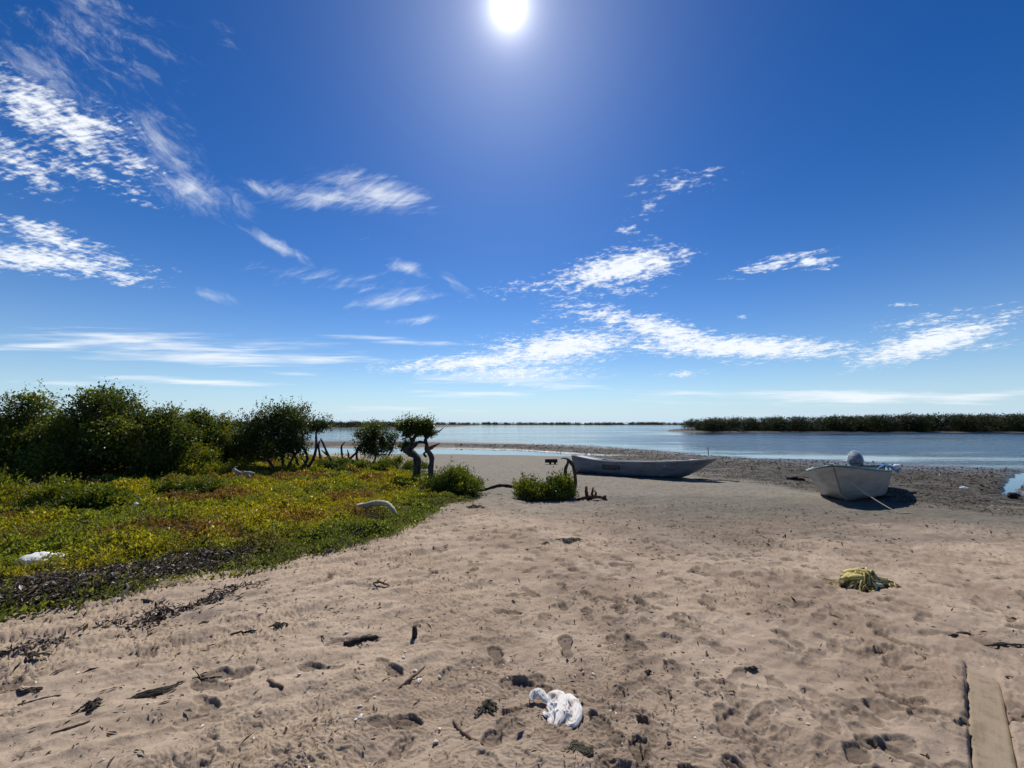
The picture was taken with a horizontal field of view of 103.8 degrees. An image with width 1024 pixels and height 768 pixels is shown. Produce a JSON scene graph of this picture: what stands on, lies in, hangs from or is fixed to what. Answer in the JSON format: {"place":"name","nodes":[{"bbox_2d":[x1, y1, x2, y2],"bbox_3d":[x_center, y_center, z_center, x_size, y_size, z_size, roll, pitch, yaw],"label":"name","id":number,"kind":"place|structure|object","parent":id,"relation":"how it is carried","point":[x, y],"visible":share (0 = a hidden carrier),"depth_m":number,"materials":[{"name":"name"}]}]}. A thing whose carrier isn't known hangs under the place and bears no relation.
{"place":"outdoors","nodes":[
{"label":"outdoors","id":0,"kind":"place"},
{"bbox_2d":[0,424,1023,767],"bbox_3d":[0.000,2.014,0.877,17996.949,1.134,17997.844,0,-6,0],"label":"ground","id":1,"kind":"structure","parent":0,"point":[898,688],"depth_m":3.02,"materials":[{"name":"beige sand"}]},
{"bbox_2d":[0,464,31,503],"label":"shrub","id":2,"kind":"object","parent":1,"relation":"on","point":[7,484],"visible":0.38,"depth_m":7.49,"materials":[{"name":"green plant"}]},
{"bbox_2d":[10,687,42,693],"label":"seaweed clump","id":3,"kind":"object","parent":1,"relation":"on","point":[35,689],"visible":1,"depth_m":2.40,"materials":[{"name":"brown plant"}]},
{"bbox_2d":[19,651,52,657],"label":"seaweed clump","id":4,"kind":"object","parent":1,"relation":"on","point":[32,654],"visible":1,"depth_m":2.72,"materials":[{"name":"plant"}]},
{"bbox_2d":[17,694,60,705],"bbox_3d":[-2.710,1.813,2.302,0.191,0.027,0.018,2,-6,-17],"label":"driftwood stick","id":5,"kind":"object","parent":1,"relation":"on","point":[41,698],"visible":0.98,"depth_m":2.30,"materials":[{"name":"wood"}]},
{"bbox_2d":[16,551,64,567],"bbox_3d":[-5.158,1.912,4.382,0.436,0.141,0.264,1,-6,-6],"label":"plastic bag","id":6,"kind":"object","parent":1,"relation":"on","point":[33,556],"visible":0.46,"depth_m":4.33,"materials":[{"name":"white plastic"}]},
{"bbox_2d":[0,378,93,474],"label":"mangrove tree","id":7,"kind":"object","parent":1,"relation":"on","point":[26,414],"visible":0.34,"depth_m":13.06,"materials":[{"name":"green plant"}]},
{"bbox_2d":[51,720,89,733],"bbox_3d":[-2.298,1.789,2.090,0.143,0.019,0.014,3,-7,-30],"label":"driftwood stick","id":8,"kind":"object","parent":1,"relation":"on","point":[67,728],"visible":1,"depth_m":2.08,"materials":[{"name":"wood"}]},
{"bbox_2d":[2,472,148,510],"bbox_3d":[-8.388,2.058,7.592,2.686,0.864,1.424,0,-6,0],"label":"shrub","id":9,"kind":"object","parent":1,"relation":"on","point":[98,496],"visible":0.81,"depth_m":7.34,"materials":[{"name":"green plant"}]},
{"bbox_2d":[71,697,103,715],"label":"seaweed clump","id":10,"kind":"object","parent":1,"relation":"on","point":[90,705],"visible":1,"depth_m":2.23,"materials":[{"name":"plant"}]},
{"bbox_2d":[0,376,184,481],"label":"mangrove tree","id":11,"kind":"object","parent":1,"relation":"on","point":[52,453],"visible":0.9,"depth_m":12.60,"materials":[{"name":"green plant"}]},
{"bbox_2d":[122,583,128,598],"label":"curved twig","id":12,"kind":"object","parent":1,"relation":"on","point":[123,593],"visible":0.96,"depth_m":3.70,"materials":[{"name":"grey wood"}]},
{"bbox_2d":[0,546,271,668],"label":"dead leaf drift","id":13,"kind":"object","parent":1,"relation":"on","point":[71,587],"visible":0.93,"depth_m":3.82,"materials":[{"name":"grey plant"}]},
{"bbox_2d":[73,400,205,476],"bbox_3d":[-12.717,1.906,13.916,4.145,2.762,3.030,0,-6,0],"label":"mangrove tree","id":14,"kind":"object","parent":1,"relation":"on","point":[180,430],"visible":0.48,"depth_m":13.37,"materials":[{"name":"green plant"}]},
{"bbox_2d":[127,599,154,604],"bbox_3d":[-3.320,1.963,3.612,0.468,0.044,0.105,-2,-6,22],"label":"curled root","id":15,"kind":"object","parent":1,"relation":"on","point":[150,600],"visible":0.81,"depth_m":3.65,"materials":[{"name":"wood"}]},
{"bbox_2d":[126,680,184,698],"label":"seaweed clump","id":16,"kind":"object","parent":1,"relation":"on","point":[149,693],"visible":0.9,"depth_m":2.39,"materials":[{"name":"brown plant"}]},
{"bbox_2d":[119,407,235,466],"bbox_3d":[-12.477,2.129,15.297,3.829,2.561,3.226,-3,-6,27],"label":"mangrove tree","id":17,"kind":"object","parent":1,"relation":"on","point":[193,421],"visible":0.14,"depth_m":15.10,"materials":[{"name":"green plant"}]},
{"bbox_2d":[141,471,230,494],"bbox_3d":[-7.862,2.446,9.803,1.956,0.676,1.138,0,-6,0],"label":"shrub","id":18,"kind":"object","parent":1,"relation":"on","point":[201,484],"visible":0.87,"depth_m":9.67,"materials":[{"name":"green plant"}]},
{"bbox_2d":[154,441,253,476],"bbox_3d":[-10.658,2.623,13.789,3.166,1.290,1.918,0,-6,0],"label":"shrub","id":19,"kind":"object","parent":1,"relation":"on","point":[205,461],"visible":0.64,"depth_m":13.52,"materials":[{"name":"green plant"}]},
{"bbox_2d":[192,671,221,680],"bbox_3d":[-1.934,1.846,2.547,0.170,0.059,0.020,1,-6,-10],"label":"driftwood stick","id":20,"kind":"object","parent":1,"relation":"on","point":[199,678],"visible":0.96,"depth_m":2.54,"materials":[{"name":"brown wood"}]},
{"bbox_2d":[187,404,259,465],"bbox_3d":[-11.463,2.112,15.723,3.960,2.671,2.789,0,-6,0],"label":"mangrove tree","id":21,"kind":"object","parent":1,"relation":"on","point":[222,433],"visible":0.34,"depth_m":15.44,"materials":[{"name":"green plant"}]},
{"bbox_2d":[230,630,255,634],"bbox_3d":[-2.079,1.924,3.113,0.197,0.033,0.029,0,-6,-4],"label":"driftwood stick","id":22,"kind":"object","parent":1,"relation":"on","point":[241,631],"visible":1,"depth_m":3.11,"materials":[{"name":"brown wood"}]},
{"bbox_2d":[232,466,254,478],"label":"driftwood branch","id":23,"kind":"object","parent":1,"relation":"on","point":[238,472],"visible":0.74,"depth_m":12.56,"materials":[{"name":"grey wood"}]},
{"bbox_2d":[0,453,489,621],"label":"ground cover","id":24,"kind":"object","parent":1,"relation":"on","point":[136,532],"visible":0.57,"depth_m":6.27,"materials":[{"name":"green plant"}]},
{"bbox_2d":[215,419,279,461],"bbox_3d":[-13.108,2.680,18.358,5.156,2.211,2.977,0,-6,0],"label":"mangrove tree","id":25,"kind":"object","parent":1,"relation":"on","point":[256,452],"visible":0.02,"depth_m":18.00,"materials":[{"name":"green plant"}]},
{"bbox_2d":[266,678,283,688],"bbox_3d":[-1.427,1.802,2.411,0.162,0.032,0.034,-4,-7,33],"label":"wood chip","id":26,"kind":"object","parent":1,"relation":"on","point":[272,682],"visible":1,"depth_m":2.40,"materials":[{"name":"wood"}]},
{"bbox_2d":[222,395,335,468],"bbox_3d":[-8.989,1.969,15.829,4.395,3.139,2.550,0,-6,0],"label":"crooked tree","id":27,"kind":"object","parent":1,"relation":"on","point":[284,437],"visible":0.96,"depth_m":15.45,"materials":[{"name":"green plant"}]},
{"bbox_2d":[269,622,288,628],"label":"seaweed clump","id":28,"kind":"object","parent":1,"relation":"on","point":[277,625],"visible":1,"depth_m":3.13,"materials":[{"name":"black plant"}]},
{"bbox_2d":[219,419,402,427],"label":"shore wood","id":29,"kind":"object","parent":1,"relation":"on","point":[341,424],"visible":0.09,"depth_m":200.40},
{"bbox_2d":[311,449,396,470],"bbox_3d":[-6.053,2.960,15.378,3.162,0.940,2.345,0,-6,0],"label":"shrub","id":30,"kind":"object","parent":1,"relation":"on","point":[380,464],"visible":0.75,"depth_m":15.29,"materials":[{"name":"green plant"}]},
{"bbox_2d":[321,418,400,463],"bbox_3d":[-6.865,2.654,18.238,3.712,2.320,1.914,0,-6,0],"label":"mangrove shrub","id":31,"kind":"object","parent":1,"relation":"on","point":[372,435],"visible":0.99,"depth_m":18.17,"materials":[{"name":"green plant"}]},
{"bbox_2d":[343,635,378,645],"bbox_3d":[-1.114,1.893,2.967,0.249,0.054,0.066,3,-6,-25],"label":"driftwood stick","id":32,"kind":"object","parent":1,"relation":"on","point":[352,641],"visible":1,"depth_m":2.95,"materials":[{"name":"brown wood"}]},
{"bbox_2d":[353,500,397,515],"bbox_3d":[-2.489,2.243,7.296,0.961,0.245,0.206,-1,-6,9],"label":"driftwood log","id":33,"kind":"object","parent":1,"relation":"on","point":[389,505],"visible":0.76,"depth_m":7.29,"materials":[{"name":"grey wood"}]},
{"bbox_2d":[373,578,389,585],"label":"crossed twig","id":34,"kind":"object","parent":1,"relation":"on","point":[381,582],"visible":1,"depth_m":3.98,"materials":[{"name":"brown wood"}]},
{"bbox_2d":[375,449,428,469],"bbox_3d":[-4.458,3.135,16.461,2.400,0.955,1.582,0,-6,0],"label":"shrub","id":35,"kind":"object","parent":1,"relation":"on","point":[408,465],"visible":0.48,"depth_m":16.30,"materials":[{"name":"green plant"}]},
{"bbox_2d":[398,665,424,688],"bbox_3d":[-0.618,1.823,2.497,0.026,0.026,0.235,-3,-6,27],"label":"driftwood stick","id":36,"kind":"object","parent":1,"relation":"on","point":[415,674],"visible":0.99,"depth_m":2.48,"materials":[{"name":"wood"}]},
{"bbox_2d":[412,625,417,638],"bbox_3d":[-0.730,1.875,3.011,0.042,0.108,0.041,0,-6,0],"label":"wooden peg","id":37,"kind":"object","parent":1,"relation":"on","point":[414,632],"visible":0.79,"depth_m":3.00,"materials":[{"name":"brown wood"}]},
{"bbox_2d":[392,411,443,482],"bbox_3d":[-2.982,2.004,12.692,1.667,2.294,0.968,0,-6,0],"label":"twisted tree","id":38,"kind":"object","parent":1,"relation":"on","point":[409,427],"visible":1,"depth_m":12.56,"materials":[{"name":"green plant"}]},
{"bbox_2d":[417,457,488,494],"bbox_3d":[-1.559,2.416,10.571,1.859,1.024,1.354,0,-6,0],"label":"shrub","id":39,"kind":"object","parent":1,"relation":"on","point":[451,479],"visible":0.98,"depth_m":10.35,"materials":[{"name":"green plant"}]},
{"bbox_2d":[452,718,483,745],"bbox_3d":[-0.240,1.803,2.070,0.238,0.024,0.039,-5,-8,42],"label":"driftwood stick","id":40,"kind":"object","parent":1,"relation":"on","point":[467,735],"visible":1,"depth_m":2.06,"materials":[{"name":"wood"}]},
{"bbox_2d":[466,504,483,508],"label":"seaweed clump","id":41,"kind":"object","parent":1,"relation":"on","point":[472,506],"visible":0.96,"depth_m":8.79,"materials":[{"name":"plant"}]},
{"bbox_2d":[474,699,501,715],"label":"seaweed clump","id":42,"kind":"object","parent":1,"relation":"on","point":[489,703],"visible":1,"depth_m":2.23,"materials":[{"name":"plant"}]},
{"bbox_2d":[477,484,513,491],"bbox_3d":[-0.296,2.892,11.052,2.013,0.288,0.117,0,-6,0],"label":"fallen limb","id":43,"kind":"object","parent":1,"relation":"on","point":[498,486],"visible":0.34,"depth_m":11.03,"materials":[{"name":"brown wood"}]},
{"bbox_2d":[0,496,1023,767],"bbox_3d":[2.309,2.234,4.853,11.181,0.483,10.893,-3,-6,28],"label":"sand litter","id":44,"kind":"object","parent":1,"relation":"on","point":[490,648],"visible":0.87,"depth_m":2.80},
{"bbox_2d":[246,421,813,424],"bbox_3d":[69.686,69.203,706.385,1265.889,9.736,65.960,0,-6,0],"label":"horizon wood","id":45,"kind":"object","parent":1,"relation":"on","point":[565,423],"visible":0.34,"depth_m":693.46,"materials":[{"name":"plant"}]},
{"bbox_2d":[511,466,580,500],"bbox_3d":[0.854,2.558,10.271,1.814,0.907,1.155,0,-6,0],"label":"shrub","id":46,"kind":"object","parent":1,"relation":"on","point":[560,486],"visible":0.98,"depth_m":10.06,"materials":[{"name":"green plant"}]},
{"bbox_2d":[545,459,557,463],"bbox_3d":[1.903,3.771,19.454,0.600,0.255,0.101,0,-6,-3],"label":"dark timber","id":47,"kind":"object","parent":1,"relation":"on","point":[550,461],"visible":1,"depth_m":19.41,"materials":[{"name":"brown wood"}]},
{"bbox_2d":[529,688,582,727],"bbox_3d":[0.247,1.784,2.224,0.289,0.059,0.276,0,-6,-5],"label":"white rag","id":48,"kind":"object","parent":1,"relation":"on","point":[561,706],"visible":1,"depth_m":2.21,"materials":[{"name":"fabric"}]},
{"bbox_2d":[557,537,582,541],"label":"seaweed clump","id":49,"kind":"object","parent":1,"relation":"on","point":[570,539],"visible":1,"depth_m":5.87,"materials":[{"name":"plant"}]},
{"bbox_2d":[561,458,579,490],"bbox_3d":[1.531,2.473,10.524,0.495,1.081,0.147,0,-6,0],"label":"dead snag","id":50,"kind":"object","parent":1,"relation":"on","point":[570,462],"visible":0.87,"depth_m":10.52,"materials":[{"name":"brown wood"}]},
{"bbox_2d":[561,739,593,756],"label":"seaweed clump","id":51,"kind":"object","parent":1,"relation":"on","point":[581,747],"visible":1,"depth_m":1.95,"materials":[{"name":"plant"}]},
{"bbox_2d":[577,486,606,499],"bbox_3d":[2.038,2.785,10.073,0.814,0.448,0.189,0,-6,0],"label":"dead stump","id":52,"kind":"object","parent":1,"relation":"on","point":[591,496],"visible":0.94,"depth_m":10.04,"materials":[{"name":"brown wood"}]},
{"bbox_2d":[571,455,715,477],"bbox_3d":[4.829,3.086,15.078,5.130,0.878,1.419,-3,-10,32],"label":"old skiff","id":53,"kind":"object","parent":1,"relation":"on","point":[664,469],"visible":0.91,"depth_m":14.50,"materials":[{"name":"grey paint"}]},
{"bbox_2d":[694,478,739,481],"bbox_3d":[6.999,3.291,13.749,1.394,0.049,0.123,-3,-6,27],"label":"stick","id":54,"kind":"object","parent":1,"relation":"on","point":[719,479],"visible":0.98,"depth_m":13.71,"materials":[{"name":"brown wood"}]},
{"bbox_2d":[455,444,1023,515],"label":"mud flat weed","id":55,"kind":"object","parent":1,"relation":"on","point":[803,476],"visible":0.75,"depth_m":15.82,"materials":[{"name":"brown plant"}]},
{"bbox_2d":[743,666,757,671],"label":"seaweed clump","id":56,"kind":"object","parent":1,"relation":"on","point":[753,668],"visible":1,"depth_m":2.64,"materials":[{"name":"black plant"}]},
{"bbox_2d":[786,476,804,480],"bbox_3d":[9.867,3.294,13.937,0.187,0.167,0.572,4,-7,-36],"label":"driftwood log","id":57,"kind":"object","parent":1,"relation":"on","point":[796,478],"visible":0.85,"depth_m":13.91,"materials":[{"name":"brown wood"}]},
{"bbox_2d":[806,451,892,500],"bbox_3d":[9.581,2.653,11.380,1.829,1.217,5.810,-12,-12,43],"label":"white skiff","id":58,"kind":"object","parent":1,"relation":"on","point":[830,480],"visible":0.95,"depth_m":9.81,"materials":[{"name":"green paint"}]},
{"bbox_2d":[843,476,909,513],"bbox_3d":[7.858,2.399,8.787,0.177,0.624,1.313,1,-6,-13],"label":"anchor rope","id":59,"kind":"object","parent":58,"relation":"attached to","point":[873,498],"visible":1,"depth_m":8.72,"materials":[{"name":"beige fabric"}]},
{"bbox_2d":[877,463,898,472],"bbox_3d":[11.249,2.510,12.038,0.502,0.224,0.628,-6,-8,44],"label":"blue tarpaulin","id":60,"kind":"object","parent":58,"relation":"on","point":[890,466],"visible":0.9,"depth_m":11.91,"materials":[{"name":"blue plastic"}]},
{"bbox_2d":[893,464,902,467],"bbox_3d":[11.491,2.443,11.942,0.272,0.114,0.167,0,-6,0],"label":"plastic jug","id":61,"kind":"object","parent":60,"relation":"on","point":[896,465],"visible":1,"depth_m":11.91,"materials":[{"name":"white plastic"}]},
{"bbox_2d":[679,411,1023,432],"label":"mangrove island","id":62,"kind":"structure","parent":1,"relation":"on","point":[943,422],"depth_m":102.33,"materials":[{"name":"green plant"}]},
{"bbox_2d":[822,567,901,591],"bbox_3d":[3.685,1.976,4.112,0.935,0.188,0.798,0,-6,0],"label":"yellow net","id":63,"kind":"object","parent":1,"relation":"on","point":[860,579],"visible":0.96,"depth_m":4.01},
{"bbox_2d":[948,631,970,635],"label":"seaweed clump","id":64,"kind":"object","parent":1,"relation":"on","point":[962,632],"visible":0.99,"depth_m":3.10,"materials":[{"name":"black plant"}]},
{"bbox_2d":[967,672,1017,767],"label":"buried plank","id":65,"kind":"object","parent":1,"relation":"on","point":[991,743],"visible":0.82,"depth_m":2.13,"materials":[{"name":"beige wood"}]},
{"bbox_2d":[984,642,1023,646],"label":"stick","id":66,"kind":"object","parent":1,"relation":"on","point":[1003,644],"visible":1,"depth_m":2.91,"materials":[{"name":"wood"}]},
{"bbox_2d":[1007,492,1018,498],"bbox_3d":[13.007,2.894,10.445,0.268,0.159,0.171,-1,-6,13],"label":"mud clod","id":67,"kind":"object","parent":1,"relation":"on","point":[1013,495],"visible":0.99,"depth_m":10.39,"materials":[{"name":"black soil"}]},
{"bbox_2d":[0,0,1023,423],"label":"sky","id":68,"kind":"structure","parent":0,"point":[479,211],"materials":[{"name":"blue"}]},
{"bbox_2d":[236,425,1023,494],"bbox_3d":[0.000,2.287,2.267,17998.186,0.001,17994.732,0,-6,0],"label":"water","id":69,"kind":"structure","parent":0,"point":[1001,450],"depth_m":44.92,"materials":[{"name":"blue liquid"}]}
]}

